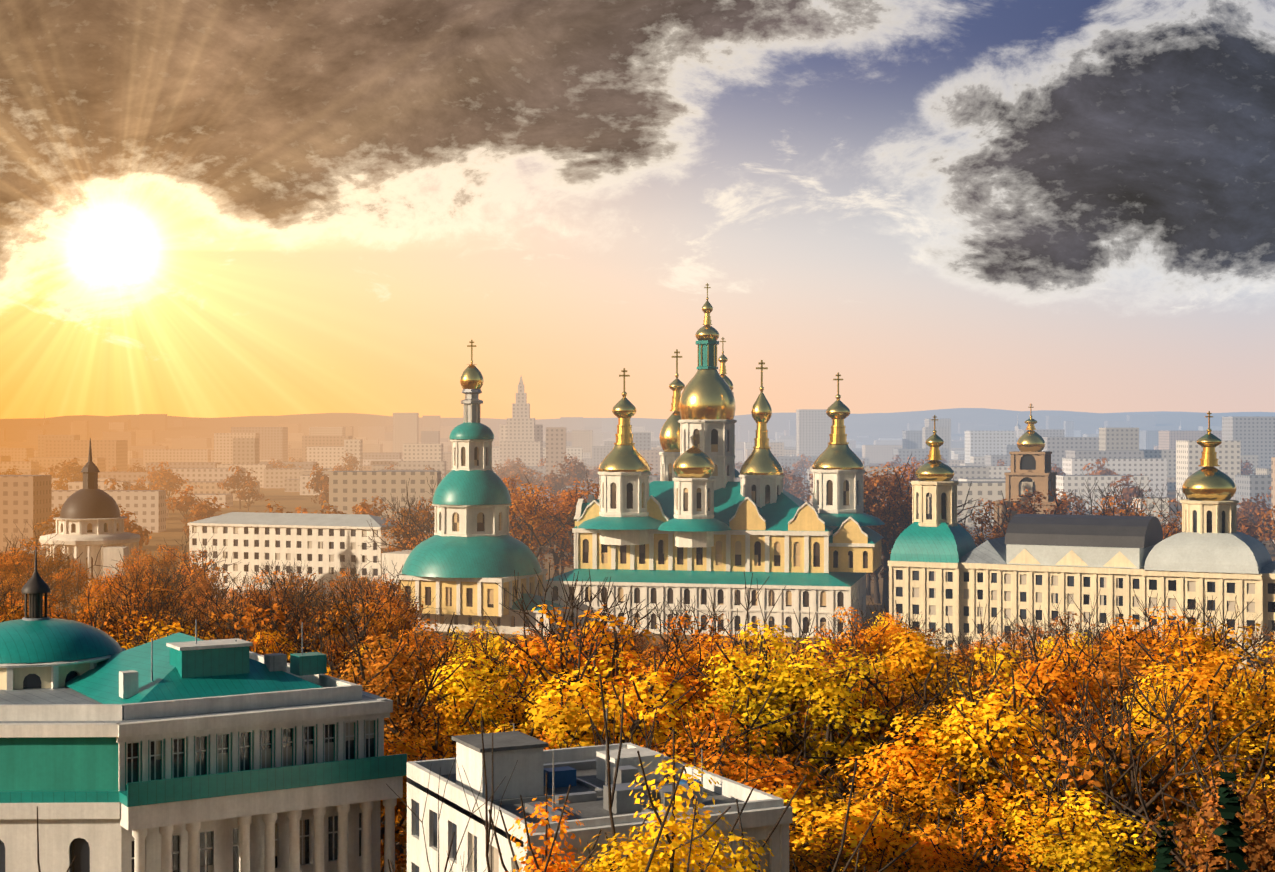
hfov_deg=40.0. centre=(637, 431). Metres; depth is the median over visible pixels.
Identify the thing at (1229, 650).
tree
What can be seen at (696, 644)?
tree
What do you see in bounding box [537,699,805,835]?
tree
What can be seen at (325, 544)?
block
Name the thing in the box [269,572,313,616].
tree
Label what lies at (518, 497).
tree
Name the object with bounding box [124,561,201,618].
tree
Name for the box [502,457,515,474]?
tree
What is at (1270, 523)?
tree
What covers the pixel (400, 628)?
tree
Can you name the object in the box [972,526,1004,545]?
tree
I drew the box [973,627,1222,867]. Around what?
tree
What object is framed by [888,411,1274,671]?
building
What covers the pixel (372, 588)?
tree
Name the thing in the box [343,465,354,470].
tree
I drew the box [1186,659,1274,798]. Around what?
tree
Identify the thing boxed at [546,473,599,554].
tree
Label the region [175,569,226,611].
tree
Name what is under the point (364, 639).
tree
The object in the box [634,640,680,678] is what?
tree
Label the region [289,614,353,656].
tree
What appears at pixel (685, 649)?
tree
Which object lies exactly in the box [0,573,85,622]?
tree
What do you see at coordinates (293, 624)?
tree
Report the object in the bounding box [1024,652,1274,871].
tree
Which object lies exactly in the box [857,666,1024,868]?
tree
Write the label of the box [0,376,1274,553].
city backdrop
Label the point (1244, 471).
tree
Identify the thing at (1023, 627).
tree
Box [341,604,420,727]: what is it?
tree
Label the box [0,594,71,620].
tree
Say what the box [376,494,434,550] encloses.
tree
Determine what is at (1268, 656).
tree
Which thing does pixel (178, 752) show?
domed building
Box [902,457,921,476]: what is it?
tree
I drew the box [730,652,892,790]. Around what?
tree
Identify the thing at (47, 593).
tree
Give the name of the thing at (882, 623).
tree
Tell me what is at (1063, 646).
tree
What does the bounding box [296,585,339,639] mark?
tree
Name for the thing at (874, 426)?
hills
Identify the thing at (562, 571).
tree
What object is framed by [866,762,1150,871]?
tree
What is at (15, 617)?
tree
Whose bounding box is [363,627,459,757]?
tree
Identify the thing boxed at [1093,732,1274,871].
tree
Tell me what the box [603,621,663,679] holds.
tree
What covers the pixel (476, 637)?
tree
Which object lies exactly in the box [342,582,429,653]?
tree
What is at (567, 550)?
tree
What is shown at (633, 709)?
tree
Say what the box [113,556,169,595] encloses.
tree
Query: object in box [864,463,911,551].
tree
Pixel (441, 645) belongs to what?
tree
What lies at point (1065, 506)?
tree
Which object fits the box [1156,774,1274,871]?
tree
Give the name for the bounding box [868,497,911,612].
tree
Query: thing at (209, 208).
sky
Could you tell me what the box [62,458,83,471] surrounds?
tree
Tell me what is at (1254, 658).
tree
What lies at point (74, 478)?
tree
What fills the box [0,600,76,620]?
tree
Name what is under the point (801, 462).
tree
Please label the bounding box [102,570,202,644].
tree
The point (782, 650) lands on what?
tree
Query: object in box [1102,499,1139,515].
tree
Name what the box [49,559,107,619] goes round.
tree
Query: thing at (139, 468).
tree
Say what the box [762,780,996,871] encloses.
tree
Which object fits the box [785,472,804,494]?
tree
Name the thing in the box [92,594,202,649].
tree
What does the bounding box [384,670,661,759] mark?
tree
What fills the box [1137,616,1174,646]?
tree
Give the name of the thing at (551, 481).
tree
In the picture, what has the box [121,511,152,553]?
tree
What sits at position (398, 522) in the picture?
tree
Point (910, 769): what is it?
tree
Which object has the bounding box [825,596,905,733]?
tree
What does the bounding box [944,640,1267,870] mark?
tree
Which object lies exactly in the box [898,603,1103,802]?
tree
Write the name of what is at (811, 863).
tree
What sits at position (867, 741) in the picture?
tree
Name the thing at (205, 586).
tree
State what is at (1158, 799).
tree
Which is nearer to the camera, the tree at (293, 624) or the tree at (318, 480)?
the tree at (293, 624)
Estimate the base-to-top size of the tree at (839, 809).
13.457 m
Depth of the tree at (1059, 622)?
258.36 m
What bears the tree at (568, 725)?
on the ground
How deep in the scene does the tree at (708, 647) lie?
201.67 m
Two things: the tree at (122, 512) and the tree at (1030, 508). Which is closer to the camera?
the tree at (1030, 508)
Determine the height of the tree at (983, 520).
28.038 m
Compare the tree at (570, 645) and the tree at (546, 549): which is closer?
the tree at (570, 645)
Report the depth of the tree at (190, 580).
363.71 m
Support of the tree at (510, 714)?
on the ground
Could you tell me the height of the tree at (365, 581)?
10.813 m
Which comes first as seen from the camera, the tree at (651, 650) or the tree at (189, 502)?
the tree at (651, 650)
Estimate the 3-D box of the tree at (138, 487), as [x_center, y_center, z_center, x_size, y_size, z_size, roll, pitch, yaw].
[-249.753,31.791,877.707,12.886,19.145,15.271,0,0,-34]
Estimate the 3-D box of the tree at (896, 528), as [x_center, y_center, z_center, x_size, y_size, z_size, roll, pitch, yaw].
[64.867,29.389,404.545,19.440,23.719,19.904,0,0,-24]
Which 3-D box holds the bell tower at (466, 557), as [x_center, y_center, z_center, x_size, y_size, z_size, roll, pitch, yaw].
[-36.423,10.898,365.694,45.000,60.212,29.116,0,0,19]
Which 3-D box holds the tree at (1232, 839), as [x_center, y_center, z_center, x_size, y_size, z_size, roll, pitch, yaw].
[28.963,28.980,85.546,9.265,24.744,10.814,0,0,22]
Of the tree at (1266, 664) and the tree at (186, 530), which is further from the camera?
the tree at (186, 530)
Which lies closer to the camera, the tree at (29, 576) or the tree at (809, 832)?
the tree at (809, 832)
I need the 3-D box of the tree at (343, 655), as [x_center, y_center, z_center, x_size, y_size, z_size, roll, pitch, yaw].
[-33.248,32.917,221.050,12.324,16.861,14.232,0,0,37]
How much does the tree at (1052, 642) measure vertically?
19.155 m
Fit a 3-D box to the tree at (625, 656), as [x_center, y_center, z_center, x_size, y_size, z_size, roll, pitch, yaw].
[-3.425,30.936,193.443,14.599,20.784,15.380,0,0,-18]
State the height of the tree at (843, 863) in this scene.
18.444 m
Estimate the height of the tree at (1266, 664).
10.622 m
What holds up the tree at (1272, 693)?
on the ground
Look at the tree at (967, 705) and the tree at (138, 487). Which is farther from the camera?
the tree at (138, 487)
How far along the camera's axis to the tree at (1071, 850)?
109.81 m
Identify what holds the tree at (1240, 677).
on the ground
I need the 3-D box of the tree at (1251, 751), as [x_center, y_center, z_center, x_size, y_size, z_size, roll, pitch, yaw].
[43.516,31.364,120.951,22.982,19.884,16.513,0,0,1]
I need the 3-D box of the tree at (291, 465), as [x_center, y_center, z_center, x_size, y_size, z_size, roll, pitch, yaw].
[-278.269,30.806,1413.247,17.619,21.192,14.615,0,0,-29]
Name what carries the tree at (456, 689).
on the ground
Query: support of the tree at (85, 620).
on the ground
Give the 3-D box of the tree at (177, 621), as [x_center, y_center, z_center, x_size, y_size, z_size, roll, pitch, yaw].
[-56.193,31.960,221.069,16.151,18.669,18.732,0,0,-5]
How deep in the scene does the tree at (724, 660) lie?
234.24 m
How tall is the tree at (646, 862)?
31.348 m
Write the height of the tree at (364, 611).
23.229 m
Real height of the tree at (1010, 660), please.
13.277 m
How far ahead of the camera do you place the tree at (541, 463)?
1316.25 m
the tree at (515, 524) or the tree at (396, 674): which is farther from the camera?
the tree at (515, 524)
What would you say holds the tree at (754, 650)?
on the ground
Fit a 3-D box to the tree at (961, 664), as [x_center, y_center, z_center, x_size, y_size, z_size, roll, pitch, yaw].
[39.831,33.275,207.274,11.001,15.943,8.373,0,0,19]
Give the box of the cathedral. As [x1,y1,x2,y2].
[544,283,884,638]
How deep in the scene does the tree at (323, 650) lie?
236.92 m
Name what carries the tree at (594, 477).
on the ground
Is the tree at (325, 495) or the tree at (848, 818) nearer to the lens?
the tree at (848, 818)
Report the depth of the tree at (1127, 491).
759.53 m
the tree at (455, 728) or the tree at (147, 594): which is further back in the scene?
the tree at (147, 594)
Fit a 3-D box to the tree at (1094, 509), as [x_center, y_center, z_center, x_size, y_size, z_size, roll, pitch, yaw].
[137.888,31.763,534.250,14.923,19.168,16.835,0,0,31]
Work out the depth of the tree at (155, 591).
254.07 m
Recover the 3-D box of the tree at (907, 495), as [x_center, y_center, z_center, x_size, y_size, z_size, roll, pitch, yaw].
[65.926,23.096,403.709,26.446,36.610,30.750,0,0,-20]
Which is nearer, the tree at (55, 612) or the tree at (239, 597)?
the tree at (55, 612)
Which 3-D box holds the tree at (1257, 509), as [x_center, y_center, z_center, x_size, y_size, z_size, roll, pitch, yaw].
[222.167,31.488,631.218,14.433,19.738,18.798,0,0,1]
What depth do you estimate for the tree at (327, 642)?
261.37 m
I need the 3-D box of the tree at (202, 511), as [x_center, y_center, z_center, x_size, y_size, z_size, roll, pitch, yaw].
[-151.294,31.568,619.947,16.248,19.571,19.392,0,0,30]
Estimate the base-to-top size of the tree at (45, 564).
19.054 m
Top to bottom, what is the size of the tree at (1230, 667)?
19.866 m
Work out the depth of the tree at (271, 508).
500.21 m
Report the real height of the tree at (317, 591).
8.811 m
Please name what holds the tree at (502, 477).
on the ground
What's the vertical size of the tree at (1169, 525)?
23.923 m
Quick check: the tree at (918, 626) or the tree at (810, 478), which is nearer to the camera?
the tree at (918, 626)
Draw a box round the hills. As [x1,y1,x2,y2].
[0,408,1274,442]
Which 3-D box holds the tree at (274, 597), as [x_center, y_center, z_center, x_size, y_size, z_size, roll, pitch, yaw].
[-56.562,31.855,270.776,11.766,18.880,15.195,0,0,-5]
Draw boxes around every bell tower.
[355,340,563,635]
[994,403,1067,538]
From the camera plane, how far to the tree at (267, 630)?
253.70 m
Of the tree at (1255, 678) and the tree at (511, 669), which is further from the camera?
the tree at (511, 669)
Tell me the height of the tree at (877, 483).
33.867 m
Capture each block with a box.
[187,512,411,602]
[407,708,792,871]
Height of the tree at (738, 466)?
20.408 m
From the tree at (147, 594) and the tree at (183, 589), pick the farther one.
the tree at (183, 589)
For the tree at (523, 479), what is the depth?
980.42 m
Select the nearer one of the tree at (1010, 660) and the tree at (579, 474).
the tree at (1010, 660)
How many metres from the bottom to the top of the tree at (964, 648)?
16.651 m
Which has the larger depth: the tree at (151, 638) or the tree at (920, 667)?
the tree at (151, 638)
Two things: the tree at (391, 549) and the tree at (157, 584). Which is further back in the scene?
the tree at (391, 549)
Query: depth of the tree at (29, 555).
351.53 m
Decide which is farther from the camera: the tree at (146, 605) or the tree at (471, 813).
the tree at (146, 605)
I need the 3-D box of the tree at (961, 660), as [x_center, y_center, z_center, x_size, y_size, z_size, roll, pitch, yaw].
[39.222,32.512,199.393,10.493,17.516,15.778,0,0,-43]
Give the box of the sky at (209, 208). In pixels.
[0,0,1274,419]
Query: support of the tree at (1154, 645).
on the ground
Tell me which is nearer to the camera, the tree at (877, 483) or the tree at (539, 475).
the tree at (877, 483)
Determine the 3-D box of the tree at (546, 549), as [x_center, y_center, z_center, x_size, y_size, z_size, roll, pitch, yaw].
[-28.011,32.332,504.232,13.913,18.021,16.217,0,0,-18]
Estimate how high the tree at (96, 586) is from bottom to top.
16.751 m
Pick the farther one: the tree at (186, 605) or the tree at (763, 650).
the tree at (186, 605)
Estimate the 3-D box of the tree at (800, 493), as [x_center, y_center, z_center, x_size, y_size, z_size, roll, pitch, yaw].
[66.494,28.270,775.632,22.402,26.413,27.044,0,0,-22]
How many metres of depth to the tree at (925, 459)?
987.60 m
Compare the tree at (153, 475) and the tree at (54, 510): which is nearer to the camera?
the tree at (54, 510)
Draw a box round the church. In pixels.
[21,438,139,615]
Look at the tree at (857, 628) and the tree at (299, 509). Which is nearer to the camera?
the tree at (857, 628)
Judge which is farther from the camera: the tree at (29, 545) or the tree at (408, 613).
the tree at (29, 545)
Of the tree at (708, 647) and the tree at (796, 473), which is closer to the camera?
the tree at (708, 647)
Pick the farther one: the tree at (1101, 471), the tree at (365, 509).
the tree at (1101, 471)
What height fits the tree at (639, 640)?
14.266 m
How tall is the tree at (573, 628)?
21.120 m
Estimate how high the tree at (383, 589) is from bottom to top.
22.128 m
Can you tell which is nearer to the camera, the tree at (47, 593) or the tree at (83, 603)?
the tree at (83, 603)
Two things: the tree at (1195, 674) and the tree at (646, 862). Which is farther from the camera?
the tree at (1195, 674)
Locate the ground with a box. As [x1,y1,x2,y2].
[0,462,1274,871]
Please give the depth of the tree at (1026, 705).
184.69 m
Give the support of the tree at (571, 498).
on the ground
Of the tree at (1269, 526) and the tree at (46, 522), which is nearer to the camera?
the tree at (1269, 526)
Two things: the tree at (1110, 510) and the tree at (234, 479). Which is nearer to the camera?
the tree at (1110, 510)
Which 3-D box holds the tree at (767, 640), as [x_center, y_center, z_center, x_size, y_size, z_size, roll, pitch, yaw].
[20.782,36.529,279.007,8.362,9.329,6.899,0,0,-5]
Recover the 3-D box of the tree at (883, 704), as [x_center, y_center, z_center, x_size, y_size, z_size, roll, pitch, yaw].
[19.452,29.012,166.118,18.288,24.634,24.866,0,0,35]
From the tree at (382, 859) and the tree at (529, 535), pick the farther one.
the tree at (529, 535)
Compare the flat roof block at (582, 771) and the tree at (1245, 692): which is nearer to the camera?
the flat roof block at (582, 771)
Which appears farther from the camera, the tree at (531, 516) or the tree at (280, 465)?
the tree at (280, 465)
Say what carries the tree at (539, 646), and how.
on the ground
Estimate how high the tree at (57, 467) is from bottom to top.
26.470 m
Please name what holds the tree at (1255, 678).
on the ground
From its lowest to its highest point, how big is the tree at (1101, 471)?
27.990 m
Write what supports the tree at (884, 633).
on the ground
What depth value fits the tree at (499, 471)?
1203.79 m
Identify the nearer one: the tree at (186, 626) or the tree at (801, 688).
the tree at (801, 688)
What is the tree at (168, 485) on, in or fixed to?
on the ground
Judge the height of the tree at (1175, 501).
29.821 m
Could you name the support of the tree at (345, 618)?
on the ground
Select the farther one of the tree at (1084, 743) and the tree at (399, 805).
the tree at (1084, 743)
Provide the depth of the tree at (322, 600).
345.67 m
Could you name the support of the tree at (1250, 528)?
on the ground
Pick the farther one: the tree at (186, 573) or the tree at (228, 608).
the tree at (186, 573)
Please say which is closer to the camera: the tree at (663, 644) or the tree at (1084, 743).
the tree at (1084, 743)
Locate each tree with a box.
[0,541,61,601]
[0,541,78,598]
[0,550,86,616]
[0,572,28,607]
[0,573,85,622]
[0,587,66,614]
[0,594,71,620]
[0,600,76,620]
[0,603,28,621]
[1,465,23,474]
[1,468,15,474]
[3,521,57,609]
[23,576,70,613]
[25,543,113,609]
[27,512,59,546]
[37,806,75,871]
[43,603,71,618]
[45,459,76,477]
[48,576,224,648]
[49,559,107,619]
[50,565,81,612]
[52,457,82,489]
[52,504,60,522]
[53,596,159,646]
[55,585,123,635]
[59,574,125,625]
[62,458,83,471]
[67,568,146,603]
[70,595,125,637]
[84,564,217,637]
[87,591,232,649]
[92,591,165,643]
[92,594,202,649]
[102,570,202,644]
[104,478,132,489]
[111,546,169,581]
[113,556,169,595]
[113,573,185,622]
[114,584,188,610]
[119,505,142,531]
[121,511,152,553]
[123,610,228,647]
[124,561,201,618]
[127,460,148,471]
[130,476,148,489]
[130,630,163,646]
[134,544,195,595]
[136,606,240,639]
[146,461,172,480]
[147,465,188,511]
[151,470,170,487]
[153,531,241,606]
[165,485,207,534]
[170,562,211,592]
[170,580,199,605]
[174,593,205,624]
[174,604,230,633]
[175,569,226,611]
[175,578,297,661]
[177,573,211,591]
[182,512,206,536]
[183,570,238,620]
[183,591,236,626]
[183,628,298,660]
[184,494,228,526]
[184,562,335,653]
[188,617,238,637]
[207,594,246,629]
[215,581,357,669]
[217,465,257,509]
[219,586,244,612]
[223,587,275,621]
[223,628,309,661]
[224,573,270,607]
[230,588,273,619]
[232,575,309,635]
[234,481,264,511]
[238,579,305,650]
[239,561,289,613]
[241,558,327,632]
[248,616,297,649]
[256,499,292,512]
[260,610,318,642]
[262,609,375,692]
[267,620,336,674]
[268,458,285,467]
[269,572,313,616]
[283,457,301,467]
[283,577,415,687]
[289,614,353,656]
[295,506,314,512]
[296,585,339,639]
[297,581,326,607]
[305,463,328,510]
[307,631,347,673]
[308,586,333,630]
[309,630,356,675]
[311,583,349,630]
[313,500,346,513]
[314,557,438,647]
[318,482,328,510]
[318,560,368,621]
[324,626,403,683]
[326,563,397,637]
[326,623,448,863]
[327,600,358,645]
[327,621,403,678]
[328,621,404,719]
[329,632,463,820]
[333,464,346,470]
[333,568,379,611]
[339,451,362,470]
[341,564,428,627]
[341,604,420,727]
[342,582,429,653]
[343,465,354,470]
[350,612,535,759]
[351,612,461,697]
[352,495,392,531]
[352,502,381,531]
[357,476,438,566]
[357,573,374,593]
[358,573,417,604]
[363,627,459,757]
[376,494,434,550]
[380,506,432,555]
[380,732,447,871]
[380,800,406,870]
[384,464,395,469]
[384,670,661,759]
[385,521,434,551]
[385,531,421,551]
[386,595,429,637]
[386,755,575,871]
[388,721,718,871]
[391,620,513,734]
[393,651,572,757]
[395,501,433,537]
[412,689,476,756]
[415,615,503,733]
[440,688,637,749]
[443,624,515,676]
[454,632,538,718]
[468,694,542,738]
[470,563,711,736]
[479,646,577,740]
[483,636,800,762]
[488,674,917,871]
[492,463,507,477]
[492,467,563,540]
[498,472,517,490]
[500,611,722,729]
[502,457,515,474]
[503,457,527,484]
[507,464,539,491]
[509,474,574,575]
[509,489,555,551]
[509,508,554,551]
[510,623,572,668]
[512,594,644,677]
[514,622,556,676]
[515,486,577,576]
[520,467,545,486]
[521,663,752,763]
[533,517,574,567]
[533,528,554,568]
[535,665,689,755]
[536,466,580,509]
[537,480,599,572]
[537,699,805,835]
[538,458,545,465]
[546,452,595,485]
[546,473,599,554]
[546,511,572,573]
[552,623,645,692]
[557,639,740,764]
[585,465,599,483]
[598,648,680,714]
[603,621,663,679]
[605,632,727,746]
[606,619,670,660]
[619,632,820,775]
[624,594,746,675]
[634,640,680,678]
[639,647,717,749]
[641,695,905,868]
[642,620,963,867]
[642,636,710,665]
[654,634,680,655]
[660,572,882,793]
[688,632,711,655]
[704,641,733,733]
[709,635,824,784]
[719,608,939,818]
[725,624,795,696]
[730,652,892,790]
[735,461,742,468]
[748,635,789,654]
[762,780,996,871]
[783,469,811,500]
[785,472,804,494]
[787,641,810,664]
[789,828,892,871]
[789,839,994,871]
[790,464,805,476]
[792,454,813,480]
[797,791,912,864]
[798,607,942,798]
[800,723,1069,871]
[802,473,812,490]
[803,600,926,762]
[803,601,939,749]
[803,787,853,856]
[806,472,909,574]
[813,765,1068,871]
[815,782,936,852]
[816,681,907,800]
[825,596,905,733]
[840,627,1014,827]
[849,608,953,701]
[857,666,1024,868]
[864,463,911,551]
[864,464,977,608]
[866,496,879,595]
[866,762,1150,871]
[867,495,898,603]
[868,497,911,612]
[872,454,990,556]
[874,676,938,809]
[885,809,1048,871]
[886,454,904,467]
[887,515,909,545]
[889,660,1212,871]
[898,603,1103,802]
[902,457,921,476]
[913,458,928,478]
[921,455,946,464]
[928,627,991,757]
[929,642,1008,785]
[934,647,995,774]
[940,673,997,798]
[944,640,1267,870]
[947,788,1204,871]
[949,667,1272,871]
[960,493,1020,541]
[968,617,1028,658]
[968,632,1027,672]
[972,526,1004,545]
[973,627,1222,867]
[973,648,1094,801]
[973,785,1064,869]
[974,480,1083,546]
[980,645,1126,778]
[984,606,1236,808]
[986,605,1073,679]
[993,614,1053,660]
[993,645,1027,739]
[996,459,1005,465]
[1003,726,1211,871]
[1008,621,1274,865]
[1016,627,1113,731]
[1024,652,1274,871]
[1029,594,1113,647]
[1033,620,1113,689]
[1043,490,1089,514]
[1043,589,1214,736]
[1051,463,1065,474]
[1053,702,1175,860]
[1056,478,1174,519]
[1056,488,1089,510]
[1081,505,1099,514]
[1081,614,1159,675]
[1082,457,1117,474]
[1092,682,1223,818]
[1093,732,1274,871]
[1098,591,1274,685]
[1101,474,1146,508]
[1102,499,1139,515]
[1122,507,1181,539]
[1123,735,1274,871]
[1127,484,1187,531]
[1134,627,1222,686]
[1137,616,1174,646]
[1150,509,1181,538]
[1152,818,1177,871]
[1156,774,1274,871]
[1161,524,1178,537]
[1162,523,1180,538]
[1162,647,1273,775]
[1168,621,1274,686]
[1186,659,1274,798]
[1189,701,1274,815]
[1192,635,1244,659]
[1207,771,1249,871]
[1218,639,1274,774]
[1218,667,1268,703]
[1229,637,1274,683]
[1234,614,1274,682]
[1234,667,1273,689]
[1237,492,1270,526]
[1237,511,1270,538]
[1237,514,1269,551]
[1238,495,1257,519]
[1241,459,1255,474]
[1250,654,1274,678]
[1252,505,1274,549]
[1261,514,1274,534]
[1261,682,1274,715]
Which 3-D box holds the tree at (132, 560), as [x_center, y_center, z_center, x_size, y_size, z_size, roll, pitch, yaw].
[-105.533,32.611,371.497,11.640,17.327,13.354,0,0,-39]
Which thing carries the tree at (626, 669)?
on the ground
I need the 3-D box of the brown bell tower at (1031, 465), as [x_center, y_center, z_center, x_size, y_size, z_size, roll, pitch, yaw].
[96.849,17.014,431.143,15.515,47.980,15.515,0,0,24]
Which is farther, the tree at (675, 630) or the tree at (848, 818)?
the tree at (675, 630)
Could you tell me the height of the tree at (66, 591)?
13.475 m
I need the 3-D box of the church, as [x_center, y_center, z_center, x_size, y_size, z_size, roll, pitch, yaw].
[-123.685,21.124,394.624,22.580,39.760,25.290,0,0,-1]
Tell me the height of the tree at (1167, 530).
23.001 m
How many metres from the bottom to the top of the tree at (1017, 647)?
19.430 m
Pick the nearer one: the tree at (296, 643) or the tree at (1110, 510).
the tree at (296, 643)
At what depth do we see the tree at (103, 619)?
230.95 m
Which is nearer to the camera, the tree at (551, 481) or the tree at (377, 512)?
the tree at (377, 512)
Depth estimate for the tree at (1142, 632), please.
185.05 m
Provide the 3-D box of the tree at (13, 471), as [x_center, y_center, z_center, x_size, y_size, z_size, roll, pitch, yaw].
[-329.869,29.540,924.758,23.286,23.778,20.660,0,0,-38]
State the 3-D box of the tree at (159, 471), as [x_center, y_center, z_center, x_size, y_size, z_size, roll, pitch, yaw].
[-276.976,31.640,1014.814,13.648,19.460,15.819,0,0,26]
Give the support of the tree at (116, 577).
on the ground
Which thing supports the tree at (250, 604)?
on the ground
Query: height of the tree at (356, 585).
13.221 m
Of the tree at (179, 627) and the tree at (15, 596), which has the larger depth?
the tree at (15, 596)
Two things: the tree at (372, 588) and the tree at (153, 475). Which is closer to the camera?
the tree at (372, 588)
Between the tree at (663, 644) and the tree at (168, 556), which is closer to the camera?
the tree at (663, 644)
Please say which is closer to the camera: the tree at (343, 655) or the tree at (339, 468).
the tree at (343, 655)
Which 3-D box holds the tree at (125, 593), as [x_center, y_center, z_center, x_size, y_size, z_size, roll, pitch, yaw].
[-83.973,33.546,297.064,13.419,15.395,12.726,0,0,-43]
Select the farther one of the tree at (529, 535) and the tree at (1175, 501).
the tree at (529, 535)
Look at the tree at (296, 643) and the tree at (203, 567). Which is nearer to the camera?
the tree at (296, 643)
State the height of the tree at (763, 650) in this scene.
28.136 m
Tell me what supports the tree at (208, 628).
on the ground
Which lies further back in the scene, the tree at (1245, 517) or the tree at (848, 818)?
the tree at (1245, 517)
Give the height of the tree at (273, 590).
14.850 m
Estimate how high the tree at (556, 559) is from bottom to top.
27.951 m
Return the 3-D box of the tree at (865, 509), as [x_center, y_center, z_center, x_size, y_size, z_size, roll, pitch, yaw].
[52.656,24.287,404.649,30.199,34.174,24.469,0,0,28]
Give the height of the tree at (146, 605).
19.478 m
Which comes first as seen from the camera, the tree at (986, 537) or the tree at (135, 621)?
the tree at (135, 621)
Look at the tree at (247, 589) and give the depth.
332.52 m
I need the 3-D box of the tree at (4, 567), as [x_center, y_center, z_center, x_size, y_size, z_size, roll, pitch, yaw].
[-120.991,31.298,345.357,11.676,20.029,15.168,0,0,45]
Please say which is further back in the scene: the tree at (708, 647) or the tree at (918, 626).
the tree at (918, 626)
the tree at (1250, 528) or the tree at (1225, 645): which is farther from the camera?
the tree at (1250, 528)
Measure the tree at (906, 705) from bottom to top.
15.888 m
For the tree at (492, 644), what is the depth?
199.24 m
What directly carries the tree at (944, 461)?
on the ground
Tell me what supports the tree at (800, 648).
on the ground
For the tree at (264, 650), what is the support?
on the ground
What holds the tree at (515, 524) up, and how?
on the ground
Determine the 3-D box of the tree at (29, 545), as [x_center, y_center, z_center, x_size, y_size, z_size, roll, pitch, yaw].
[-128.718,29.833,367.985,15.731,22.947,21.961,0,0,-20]
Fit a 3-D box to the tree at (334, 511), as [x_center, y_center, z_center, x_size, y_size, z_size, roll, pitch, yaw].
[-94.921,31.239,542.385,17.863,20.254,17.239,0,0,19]
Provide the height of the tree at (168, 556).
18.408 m
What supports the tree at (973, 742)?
on the ground
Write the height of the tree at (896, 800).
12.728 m
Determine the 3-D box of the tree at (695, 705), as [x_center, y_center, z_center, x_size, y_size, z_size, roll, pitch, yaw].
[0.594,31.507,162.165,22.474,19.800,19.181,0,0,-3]
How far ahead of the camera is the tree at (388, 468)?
1213.15 m
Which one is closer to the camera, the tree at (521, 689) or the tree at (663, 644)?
the tree at (521, 689)
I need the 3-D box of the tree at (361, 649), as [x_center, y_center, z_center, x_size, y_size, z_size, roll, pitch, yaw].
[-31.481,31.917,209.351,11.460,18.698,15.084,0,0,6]
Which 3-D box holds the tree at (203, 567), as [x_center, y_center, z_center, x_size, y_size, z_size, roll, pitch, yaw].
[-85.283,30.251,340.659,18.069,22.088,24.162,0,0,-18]
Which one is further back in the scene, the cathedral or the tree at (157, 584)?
the cathedral
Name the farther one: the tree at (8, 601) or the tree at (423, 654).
the tree at (8, 601)
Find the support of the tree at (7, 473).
on the ground
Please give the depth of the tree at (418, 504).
566.43 m
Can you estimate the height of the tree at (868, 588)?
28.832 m
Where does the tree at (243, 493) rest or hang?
on the ground
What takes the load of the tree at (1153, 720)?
on the ground
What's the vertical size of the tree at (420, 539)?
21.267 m
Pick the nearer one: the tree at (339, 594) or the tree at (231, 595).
the tree at (339, 594)
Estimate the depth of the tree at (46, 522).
476.47 m
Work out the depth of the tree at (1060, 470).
1008.65 m
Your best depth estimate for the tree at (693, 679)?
169.62 m
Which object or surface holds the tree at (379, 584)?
on the ground
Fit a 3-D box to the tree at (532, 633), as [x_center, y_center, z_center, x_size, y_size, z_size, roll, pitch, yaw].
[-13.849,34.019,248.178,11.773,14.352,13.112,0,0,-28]
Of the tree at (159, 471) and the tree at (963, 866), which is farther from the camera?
the tree at (159, 471)
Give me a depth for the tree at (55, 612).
290.60 m
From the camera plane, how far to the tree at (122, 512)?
509.67 m
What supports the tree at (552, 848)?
on the ground
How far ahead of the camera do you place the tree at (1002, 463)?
1176.88 m
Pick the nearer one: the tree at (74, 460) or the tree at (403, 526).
the tree at (403, 526)
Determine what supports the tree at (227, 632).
on the ground
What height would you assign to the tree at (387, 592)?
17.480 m
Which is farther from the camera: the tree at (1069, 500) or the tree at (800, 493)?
the tree at (800, 493)
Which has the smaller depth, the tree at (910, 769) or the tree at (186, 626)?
the tree at (910, 769)
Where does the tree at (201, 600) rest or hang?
on the ground
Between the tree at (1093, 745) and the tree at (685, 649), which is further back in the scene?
the tree at (685, 649)
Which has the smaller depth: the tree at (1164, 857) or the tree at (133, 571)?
the tree at (1164, 857)
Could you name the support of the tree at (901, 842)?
on the ground
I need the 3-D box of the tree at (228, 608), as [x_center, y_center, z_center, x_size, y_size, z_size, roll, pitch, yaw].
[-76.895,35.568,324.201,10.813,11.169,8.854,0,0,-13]
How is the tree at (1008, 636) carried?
on the ground
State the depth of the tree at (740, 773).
124.57 m
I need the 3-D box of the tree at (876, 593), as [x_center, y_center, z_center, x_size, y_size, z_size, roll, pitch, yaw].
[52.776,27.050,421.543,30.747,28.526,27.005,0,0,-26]
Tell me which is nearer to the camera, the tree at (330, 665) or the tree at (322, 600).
the tree at (330, 665)
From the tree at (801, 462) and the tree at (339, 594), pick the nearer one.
the tree at (339, 594)
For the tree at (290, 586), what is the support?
on the ground
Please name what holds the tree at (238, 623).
on the ground

